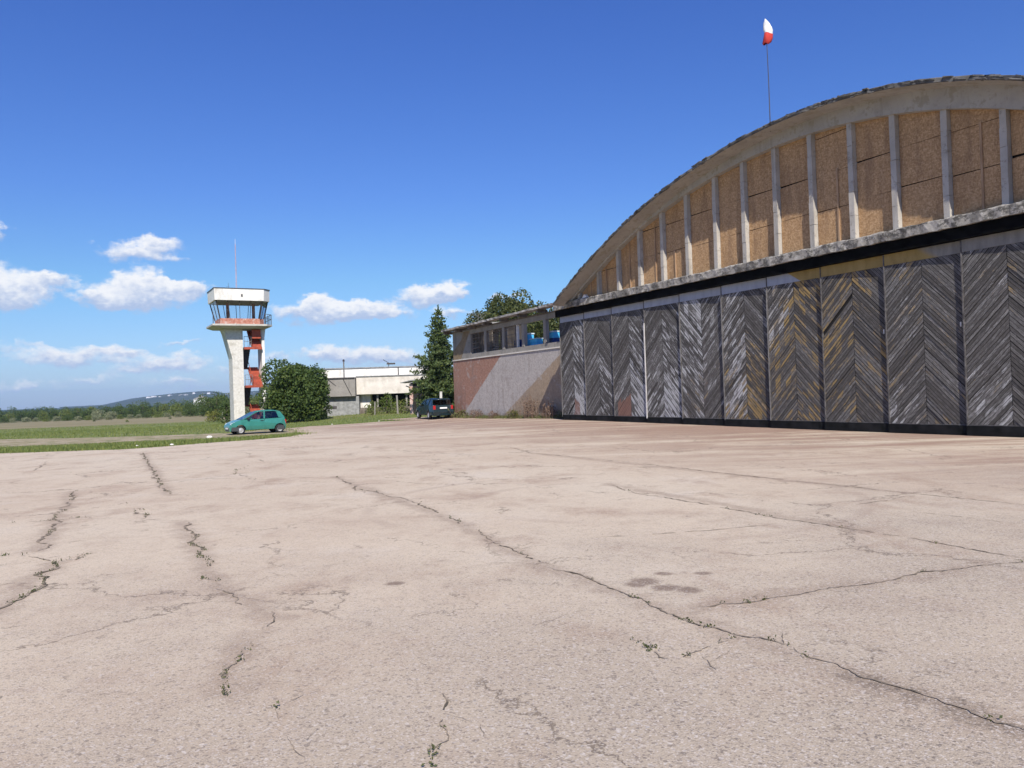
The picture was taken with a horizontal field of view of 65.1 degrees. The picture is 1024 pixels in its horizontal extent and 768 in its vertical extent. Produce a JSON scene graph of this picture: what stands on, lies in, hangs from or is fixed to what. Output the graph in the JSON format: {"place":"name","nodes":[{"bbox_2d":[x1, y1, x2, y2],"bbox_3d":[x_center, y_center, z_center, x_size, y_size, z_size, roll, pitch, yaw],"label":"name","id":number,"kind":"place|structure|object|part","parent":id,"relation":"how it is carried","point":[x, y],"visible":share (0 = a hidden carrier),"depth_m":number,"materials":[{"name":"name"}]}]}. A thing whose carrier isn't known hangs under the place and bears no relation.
{"place":"outdoors","nodes":[
{"label":"outdoors","id":0,"kind":"place"},
{"bbox_2d":[0,428,294,446],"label":"dirt track","id":1,"kind":"structure","parent":0,"point":[28,442],"depth_m":48.00,"materials":[{"name":"beige soil"}]},
{"bbox_2d":[224,410,285,434],"bbox_3d":[-15.825,2.332,49.468,3.488,1.432,1.737,-1,-1,-32],"label":"parked car","id":2,"kind":"object","parent":1,"relation":"on","point":[272,420],"visible":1,"depth_m":49.02,"materials":[{"name":"teal paint"}]},
{"bbox_3d":[-15.748,1.909,48.791,1.260,0.455,0.151,-1,-1,-32],"label":"side window","id":3,"kind":"part","parent":2,"relation":"part of","materials":[{"name":"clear glass"}]},
{"bbox_3d":[-14.821,1.869,49.382,0.820,0.425,0.146,-1,-1,-32],"label":"side window","id":4,"kind":"part","parent":2,"relation":"part of","materials":[{"name":"black glass"}]},
{"bbox_2d":[60,391,258,407],"bbox_3d":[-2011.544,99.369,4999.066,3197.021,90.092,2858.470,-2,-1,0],"label":"hills","id":5,"kind":"structure","parent":0,"point":[164,399],"depth_m":4013.57,"materials":[{"name":"green plant"}]},
{"bbox_2d":[0,404,454,453],"bbox_3d":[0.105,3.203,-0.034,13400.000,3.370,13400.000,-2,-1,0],"label":"grass field","id":6,"kind":"structure","parent":0,"point":[40,424],"depth_m":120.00,"materials":[{"name":"green plant"}]},
{"bbox_2d":[0,415,8,422],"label":"tree","id":7,"kind":"object","parent":6,"relation":"on","point":[4,419],"visible":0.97,"depth_m":284.02,"materials":[{"name":"green plant"}]},
{"bbox_2d":[2,412,14,419],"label":"tree","id":8,"kind":"object","parent":6,"relation":"on","point":[9,416],"visible":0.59,"depth_m":315.92,"materials":[{"name":"green plant"}]},
{"bbox_2d":[4,406,19,417],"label":"tree","id":9,"kind":"object","parent":6,"relation":"on","point":[13,411],"visible":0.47,"depth_m":376.91,"materials":[{"name":"green plant"}]},
{"bbox_2d":[14,409,25,420],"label":"tree","id":10,"kind":"object","parent":6,"relation":"on","point":[20,414],"visible":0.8,"depth_m":320.19,"materials":[{"name":"green plant"}]},
{"bbox_2d":[21,417,30,421],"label":"tree","id":11,"kind":"object","parent":6,"relation":"on","point":[26,419],"visible":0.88,"depth_m":283.02,"materials":[{"name":"green plant"}]},
{"bbox_2d":[25,408,39,419],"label":"tree","id":12,"kind":"object","parent":6,"relation":"on","point":[28,415],"visible":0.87,"depth_m":319.67,"materials":[{"name":"green plant"}]},
{"bbox_2d":[33,406,46,417],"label":"tree","id":13,"kind":"object","parent":6,"relation":"on","point":[40,411],"visible":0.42,"depth_m":358.95,"materials":[{"name":"green plant"}]},
{"bbox_2d":[37,411,49,420],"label":"tree","id":14,"kind":"object","parent":6,"relation":"on","point":[42,415],"visible":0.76,"depth_m":301.50,"materials":[{"name":"green plant"}]},
{"bbox_2d":[41,406,57,417],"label":"tree","id":15,"kind":"object","parent":6,"relation":"on","point":[49,408],"visible":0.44,"depth_m":345.12,"materials":[{"name":"green plant"}]},
{"bbox_2d":[48,408,61,419],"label":"tree","id":16,"kind":"object","parent":6,"relation":"on","point":[53,413],"visible":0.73,"depth_m":312.62,"materials":[{"name":"green plant"}]},
{"bbox_2d":[53,416,61,420],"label":"bush","id":17,"kind":"object","parent":6,"relation":"on","point":[55,418],"visible":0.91,"depth_m":276.73,"materials":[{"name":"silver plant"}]},
{"bbox_2d":[58,409,73,419],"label":"tree","id":18,"kind":"object","parent":6,"relation":"on","point":[65,413],"visible":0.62,"depth_m":295.50,"materials":[{"name":"green plant"}]},
{"bbox_2d":[61,414,72,420],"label":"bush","id":19,"kind":"object","parent":6,"relation":"on","point":[68,416],"visible":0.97,"depth_m":274.58,"materials":[{"name":"green plant"}]},
{"bbox_2d":[70,407,85,419],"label":"tree","id":20,"kind":"object","parent":6,"relation":"on","point":[77,413],"visible":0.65,"depth_m":293.86,"materials":[{"name":"green plant"}]},
{"bbox_2d":[80,408,92,419],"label":"tree","id":21,"kind":"object","parent":6,"relation":"on","point":[88,412],"visible":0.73,"depth_m":289.11,"materials":[{"name":"green plant"}]},
{"bbox_2d":[86,406,96,416],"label":"tree","id":22,"kind":"object","parent":6,"relation":"on","point":[92,408],"visible":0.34,"depth_m":331.14,"materials":[{"name":"green plant"}]},
{"bbox_2d":[91,415,100,419],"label":"bush","id":23,"kind":"object","parent":6,"relation":"on","point":[94,417],"visible":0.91,"depth_m":258.74,"materials":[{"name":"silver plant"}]},
{"bbox_2d":[91,409,104,419],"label":"tree","id":24,"kind":"object","parent":6,"relation":"on","point":[98,412],"visible":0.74,"depth_m":274.20,"materials":[{"name":"green plant"}]},
{"bbox_2d":[97,405,113,417],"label":"tree","id":25,"kind":"object","parent":6,"relation":"on","point":[107,408],"visible":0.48,"depth_m":324.17,"materials":[{"name":"green plant"}]},
{"bbox_2d":[104,415,112,419],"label":"bush","id":26,"kind":"object","parent":6,"relation":"on","point":[108,417],"visible":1,"depth_m":259.36,"materials":[{"name":"green plant"}]},
{"bbox_2d":[104,411,117,418],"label":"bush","id":27,"kind":"object","parent":6,"relation":"on","point":[113,415],"visible":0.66,"depth_m":274.81,"materials":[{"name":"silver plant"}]},
{"bbox_2d":[110,403,124,413],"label":"tree","id":28,"kind":"object","parent":6,"relation":"on","point":[116,407],"visible":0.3,"depth_m":336.92,"materials":[{"name":"green plant"}]},
{"bbox_2d":[113,406,127,417],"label":"tree","id":29,"kind":"object","parent":6,"relation":"on","point":[119,411],"visible":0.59,"depth_m":294.45,"materials":[{"name":"green plant"}]},
{"bbox_2d":[121,403,141,417],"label":"tree","id":30,"kind":"object","parent":6,"relation":"on","point":[130,410],"visible":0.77,"depth_m":277.73,"materials":[{"name":"green plant"}]},
{"bbox_2d":[135,400,152,416],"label":"tree","id":31,"kind":"object","parent":6,"relation":"on","point":[147,408],"visible":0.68,"depth_m":289.70,"materials":[{"name":"green plant"}]},
{"bbox_2d":[139,400,153,415],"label":"tree","id":32,"kind":"object","parent":6,"relation":"on","point":[145,405],"visible":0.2,"depth_m":335.71,"materials":[{"name":"green plant"}]},
{"bbox_2d":[142,411,151,417],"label":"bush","id":33,"kind":"object","parent":6,"relation":"on","point":[144,414],"visible":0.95,"depth_m":262.26,"materials":[{"name":"green plant"}]},
{"bbox_2d":[148,407,155,416],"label":"tree","id":34,"kind":"object","parent":6,"relation":"on","point":[152,412],"visible":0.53,"depth_m":291.02,"materials":[{"name":"green plant"}]},
{"bbox_2d":[153,411,161,417],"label":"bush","id":35,"kind":"object","parent":6,"relation":"on","point":[156,415],"visible":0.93,"depth_m":262.00,"materials":[{"name":"green plant"}]},
{"bbox_2d":[151,402,165,414],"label":"tree","id":36,"kind":"object","parent":6,"relation":"on","point":[157,408],"visible":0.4,"depth_m":315.71,"materials":[{"name":"green plant"}]},
{"bbox_2d":[159,404,171,416],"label":"tree","id":37,"kind":"object","parent":6,"relation":"on","point":[163,408],"visible":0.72,"depth_m":272.28,"materials":[{"name":"green plant"}]},
{"bbox_2d":[166,400,181,414],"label":"tree","id":38,"kind":"object","parent":6,"relation":"on","point":[168,403],"visible":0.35,"depth_m":301.71,"materials":[{"name":"green plant"}]},
{"bbox_2d":[170,402,185,415],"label":"tree","id":39,"kind":"object","parent":6,"relation":"on","point":[174,409],"visible":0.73,"depth_m":250.95,"materials":[{"name":"green plant"}]},
{"bbox_2d":[174,411,181,416],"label":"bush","id":40,"kind":"object","parent":6,"relation":"on","point":[177,413],"visible":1,"depth_m":232.44,"materials":[{"name":"green plant"}]},
{"bbox_2d":[181,399,193,411],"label":"tree","id":41,"kind":"object","parent":6,"relation":"on","point":[185,403],"visible":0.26,"depth_m":306.26,"materials":[{"name":"green plant"}]},
{"bbox_2d":[183,404,196,416],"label":"tree","id":42,"kind":"object","parent":6,"relation":"on","point":[192,413],"visible":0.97,"depth_m":209.87,"materials":[{"name":"green plant"}]},
{"bbox_2d":[183,400,198,414],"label":"tree","id":43,"kind":"object","parent":6,"relation":"on","point":[190,404],"visible":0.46,"depth_m":244.12,"materials":[{"name":"green plant"}]},
{"bbox_2d":[191,393,207,415],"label":"tree","id":44,"kind":"object","parent":6,"relation":"on","point":[199,398],"visible":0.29,"depth_m":218.50,"materials":[{"name":"green plant"}]},
{"bbox_2d":[195,404,206,415],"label":"tree","id":45,"kind":"object","parent":6,"relation":"on","point":[198,410],"visible":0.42,"depth_m":203.47,"materials":[{"name":"green plant"}]},
{"bbox_2d":[205,408,221,421],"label":"shrub","id":46,"kind":"object","parent":6,"relation":"on","point":[211,417],"visible":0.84,"depth_m":104.75,"materials":[{"name":"green plant"}]},
{"bbox_2d":[199,391,229,416],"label":"broadleaf tree","id":47,"kind":"object","parent":6,"relation":"on","point":[213,404],"visible":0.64,"depth_m":149.19,"materials":[{"name":"green plant"}]},
{"bbox_2d":[215,400,230,422],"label":"shrub","id":48,"kind":"object","parent":6,"relation":"on","point":[226,412],"visible":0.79,"depth_m":87.83,"materials":[{"name":"green plant"}]},
{"bbox_2d":[206,245,271,420],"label":"control tower","id":49,"kind":"structure","parent":6,"relation":"on","point":[231,330],"depth_m":74.49,"materials":[{"name":"white painted concrete"},{"name":"red paint"},{"name":"glass"}]},
{"bbox_2d":[261,303,266,318],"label":"window pane","id":50,"kind":"structure","parent":49,"relation":"in","point":[265,303],"depth_m":76.13,"materials":[{"name":"clear glass"}]},
{"bbox_2d":[249,395,258,403],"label":"tree","id":51,"kind":"object","parent":6,"relation":"on","point":[253,401],"visible":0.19,"depth_m":197.98,"materials":[{"name":"green plant"}]},
{"bbox_2d":[254,358,332,421],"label":"broadleaf tree","id":52,"kind":"object","parent":6,"relation":"on","point":[297,392],"visible":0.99,"depth_m":70.56,"materials":[{"name":"green plant"}]},
{"bbox_2d":[364,402,379,414],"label":"shrub","id":53,"kind":"object","parent":6,"relation":"on","point":[370,410],"visible":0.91,"depth_m":74.86,"materials":[{"name":"green plant"}]},
{"bbox_2d":[322,359,427,416],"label":"white building","id":54,"kind":"structure","parent":6,"relation":"on","point":[355,390],"depth_m":80.22,"materials":[{"name":"grey concrete"}]},
{"bbox_2d":[377,393,395,413],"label":"shrub","id":55,"kind":"object","parent":6,"relation":"on","point":[387,406],"visible":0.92,"depth_m":75.35,"materials":[{"name":"green plant"}]},
{"bbox_2d":[396,395,398,413],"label":"fence post","id":56,"kind":"object","parent":6,"relation":"on","point":[397,403],"visible":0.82,"depth_m":72.91,"materials":[{"name":"white concrete"}]},
{"bbox_2d":[389,399,409,412],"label":"shrub","id":57,"kind":"object","parent":6,"relation":"on","point":[400,408],"visible":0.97,"depth_m":73.75,"materials":[{"name":"green plant"}]},
{"bbox_2d":[400,379,419,413],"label":"entrance post","id":58,"kind":"object","parent":6,"relation":"on","point":[411,400],"visible":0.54,"depth_m":69.86,"materials":[{"name":"concrete"}]},
{"bbox_2d":[410,382,423,411],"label":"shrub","id":59,"kind":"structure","parent":6,"relation":"on","point":[416,394],"depth_m":76.00,"materials":[{"name":"green plant"}]},
{"bbox_2d":[405,304,454,410],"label":"spruce tree","id":60,"kind":"object","parent":6,"relation":"on","point":[438,379],"visible":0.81,"depth_m":68.31,"materials":[{"name":"green plant"}]},
{"bbox_2d":[462,303,510,348],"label":"broadleaf tree","id":61,"kind":"object","parent":6,"relation":"on","point":[483,314],"visible":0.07,"depth_m":68.61,"materials":[{"name":"green plant"}]},
{"bbox_2d":[441,303,561,415],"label":"annex building","id":62,"kind":"structure","parent":6,"relation":"on","point":[489,375],"depth_m":50.44,"materials":[{"name":"grey concrete"}]},
{"bbox_2d":[527,333,534,345],"bbox_3d":[0.993,-2.646,48.754,0.506,0.860,0.745,-2,-1,-27],"label":"storage box","id":63,"kind":"object","parent":62,"relation":"on","point":[530,335],"visible":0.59,"depth_m":48.41,"materials":[{"name":"blue paint"}]},
{"bbox_2d":[529,338,542,345],"bbox_3d":[1.457,-2.482,47.863,0.502,0.484,0.911,-2,-1,-27],"label":"storage box","id":64,"kind":"object","parent":62,"relation":"on","point":[535,341],"visible":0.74,"depth_m":47.54,"materials":[{"name":"blue paint"}]},
{"bbox_2d":[549,331,559,342],"bbox_3d":[2.341,-2.660,46.129,0.501,0.746,0.965,-2,-1,-27],"label":"storage box","id":65,"kind":"object","parent":62,"relation":"on","point":[554,336],"visible":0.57,"depth_m":45.75,"materials":[{"name":"blue paint"}]},
{"bbox_2d":[482,287,556,334],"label":"broadleaf tree","id":66,"kind":"object","parent":6,"relation":"on","point":[509,304],"visible":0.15,"depth_m":70.36,"materials":[{"name":"green plant"}]},
{"bbox_2d":[519,310,559,343],"bbox_3d":[2.884,-1.666,60.959,6.434,8.064,6.393,-2,-1,0],"label":"broadleaf tree","id":67,"kind":"object","parent":6,"relation":"on","point":[554,325],"visible":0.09,"depth_m":60.41,"materials":[{"name":"green plant"}]},
{"bbox_2d":[553,74,1023,436],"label":"aircraft hangar","id":68,"kind":"structure","parent":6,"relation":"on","point":[853,261],"depth_m":25.71,"materials":[{"name":"wood"}]},
{"bbox_2d":[559,313,585,419],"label":"sliding door","id":69,"kind":"structure","parent":68,"relation":"in","point":[573,391],"depth_m":39.96,"materials":[{"name":"grey wood"}]},
{"bbox_2d":[583,308,613,420],"bbox_3d":[4.144,-0.848,37.835,0.126,5.332,2.356,-2,-1,-29],"label":"sliding door","id":70,"kind":"structure","parent":68,"relation":"in","point":[597,323],"depth_m":37.88,"materials":[{"name":"grey wood"}]},
{"bbox_2d":[611,302,646,422],"bbox_3d":[5.246,-0.905,35.694,0.124,5.327,2.476,-2,-1,-29],"label":"sliding door","id":71,"kind":"structure","parent":68,"relation":"in","point":[627,320],"depth_m":35.73,"materials":[{"name":"grey wood"}]},
{"bbox_2d":[643,295,682,423],"bbox_3d":[6.345,-0.961,33.531,0.132,5.321,2.388,-2,-1,-29],"label":"sliding door","id":72,"kind":"structure","parent":68,"relation":"in","point":[661,315],"depth_m":33.58,"materials":[{"name":"grey wood"}]},
{"bbox_2d":[678,287,724,425],"bbox_3d":[7.456,-1.018,31.376,0.126,5.316,2.476,-2,-1,-29],"label":"sliding door","id":73,"kind":"structure","parent":68,"relation":"in","point":[700,333],"depth_m":31.41,"materials":[{"name":"grey wood"}]},
{"bbox_2d":[720,278,770,427],"bbox_3d":[8.548,-1.074,29.243,0.125,5.311,2.327,-2,-1,-29],"label":"sliding door","id":74,"kind":"structure","parent":68,"relation":"in","point":[743,304],"depth_m":29.27,"materials":[{"name":"grey wood"}]},
{"bbox_2d":[762,19,772,131],"bbox_3d":[8.724,-10.487,27.204,0.352,3.849,0.304,-2,-1,0],"label":"windsock","id":75,"kind":"object","parent":68,"relation":"on","point":[768,32],"visible":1,"depth_m":27.15,"materials":[{"name":"fabric"}]},
{"bbox_2d":[766,268,824,429],"bbox_3d":[9.620,-1.118,27.161,0.121,5.328,2.374,-2,-1,-29],"label":"sliding door","id":76,"kind":"structure","parent":68,"relation":"in","point":[793,301],"depth_m":27.15,"materials":[{"name":"grey wood"}]},
{"bbox_2d":[819,256,888,432],"bbox_3d":[10.698,-1.172,25.048,0.130,5.325,2.374,-2,-1,-29],"label":"sliding door","id":77,"kind":"structure","parent":68,"relation":"in","point":[852,292],"depth_m":25.03,"materials":[{"name":"grey wood"}]},
{"bbox_2d":[882,241,966,434],"bbox_3d":[11.791,-1.231,22.917,0.130,5.315,2.426,-2,-1,-29],"label":"sliding door","id":78,"kind":"structure","parent":68,"relation":"in","point":[923,293],"depth_m":22.88,"materials":[{"name":"grey wood"}]},
{"bbox_2d":[960,228,1023,436],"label":"sliding door","id":79,"kind":"structure","parent":68,"relation":"in","point":[992,266],"depth_m":21.11,"materials":[{"name":"grey wood"}]},
{"bbox_2d":[0,417,1023,767],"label":"concrete apron","id":80,"kind":"object","parent":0,"point":[364,603],"visible":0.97,"depth_m":6.12,"materials":[{"name":"beige concrete"}]},
{"bbox_2d":[415,398,453,418],"bbox_3d":[-5.614,1.737,57.558,1.817,1.440,4.188,-2,-1,-24],"label":"parked car","id":81,"kind":"object","parent":80,"relation":"on","point":[437,407],"visible":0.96,"depth_m":55.94,"materials":[{"name":"blue paint"}]},
{"bbox_3d":[-4.865,1.266,55.887,1.233,0.329,0.200,-2,-1,-24],"label":"rear window","id":82,"kind":"part","parent":81,"relation":"part of","materials":[{"name":"black glass"}]},
{"bbox_2d":[448,409,467,417],"bbox_3d":[-3.684,2.009,55.685,1.529,0.716,0.841,-2,-1,-12],"label":"weed clump","id":83,"kind":"object","parent":80,"relation":"on","point":[456,415],"visible":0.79,"depth_m":55.66,"materials":[{"name":"green plant"}]},
{"bbox_2d":[464,409,482,418],"bbox_3d":[-2.394,1.972,53.416,1.663,0.627,0.858,-2,-1,8],"label":"weed clump","id":84,"kind":"object","parent":80,"relation":"on","point":[475,414],"visible":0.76,"depth_m":53.38,"materials":[{"name":"plant"}]},
{"bbox_2d":[488,411,497,417],"bbox_3d":[-1.102,1.939,51.067,0.889,0.540,1.111,-2,-1,35],"label":"weed clump","id":85,"kind":"object","parent":80,"relation":"on","point":[493,414],"visible":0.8,"depth_m":50.94,"materials":[{"name":"plant"}]},
{"bbox_2d":[441,414,559,418],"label":"wall foot grass","id":86,"kind":"structure","parent":80,"relation":"on","point":[505,417],"depth_m":49.55,"materials":[{"name":"green plant"}]},
{"bbox_2d":[0,454,1022,766],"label":"crack weeds","id":87,"kind":"object","parent":80,"relation":"on","point":[222,686],"visible":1,"depth_m":5.45,"materials":[{"name":"green plant"}]},
{"bbox_2d":[507,410,517,418],"bbox_3d":[0.066,1.841,48.564,0.789,0.593,1.349,-2,-1,-1],"label":"weed clump","id":88,"kind":"object","parent":80,"relation":"on","point":[513,413],"visible":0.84,"depth_m":48.35,"materials":[{"name":"green plant"}]},
{"bbox_2d":[517,394,539,418],"bbox_3d":[0.951,1.298,46.458,0.856,1.438,1.953,-2,-1,-32],"label":"weed clump","id":89,"kind":"object","parent":80,"relation":"on","point":[531,408],"visible":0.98,"depth_m":46.35,"materials":[{"name":"brown plant"}]},
{"bbox_2d":[540,399,557,418],"bbox_3d":[2.151,1.351,44.474,0.900,1.154,2.355,-2,-1,-23],"label":"weed clump","id":90,"kind":"object","parent":80,"relation":"on","point":[549,412],"visible":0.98,"depth_m":44.44,"materials":[{"name":"brown plant"}]},
{"bbox_2d":[555,410,562,418],"bbox_3d":[2.806,1.620,43.018,0.978,0.540,1.204,-2,-1,17],"label":"weed clump","id":91,"kind":"object","parent":80,"relation":"on","point":[560,414],"visible":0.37,"depth_m":42.96,"materials":[{"name":"brown plant"}]},
{"bbox_2d":[0,0,1023,409],"label":"sky","id":92,"kind":"structure","parent":0,"point":[369,166],"materials":[{"name":"blue"}]}
]}

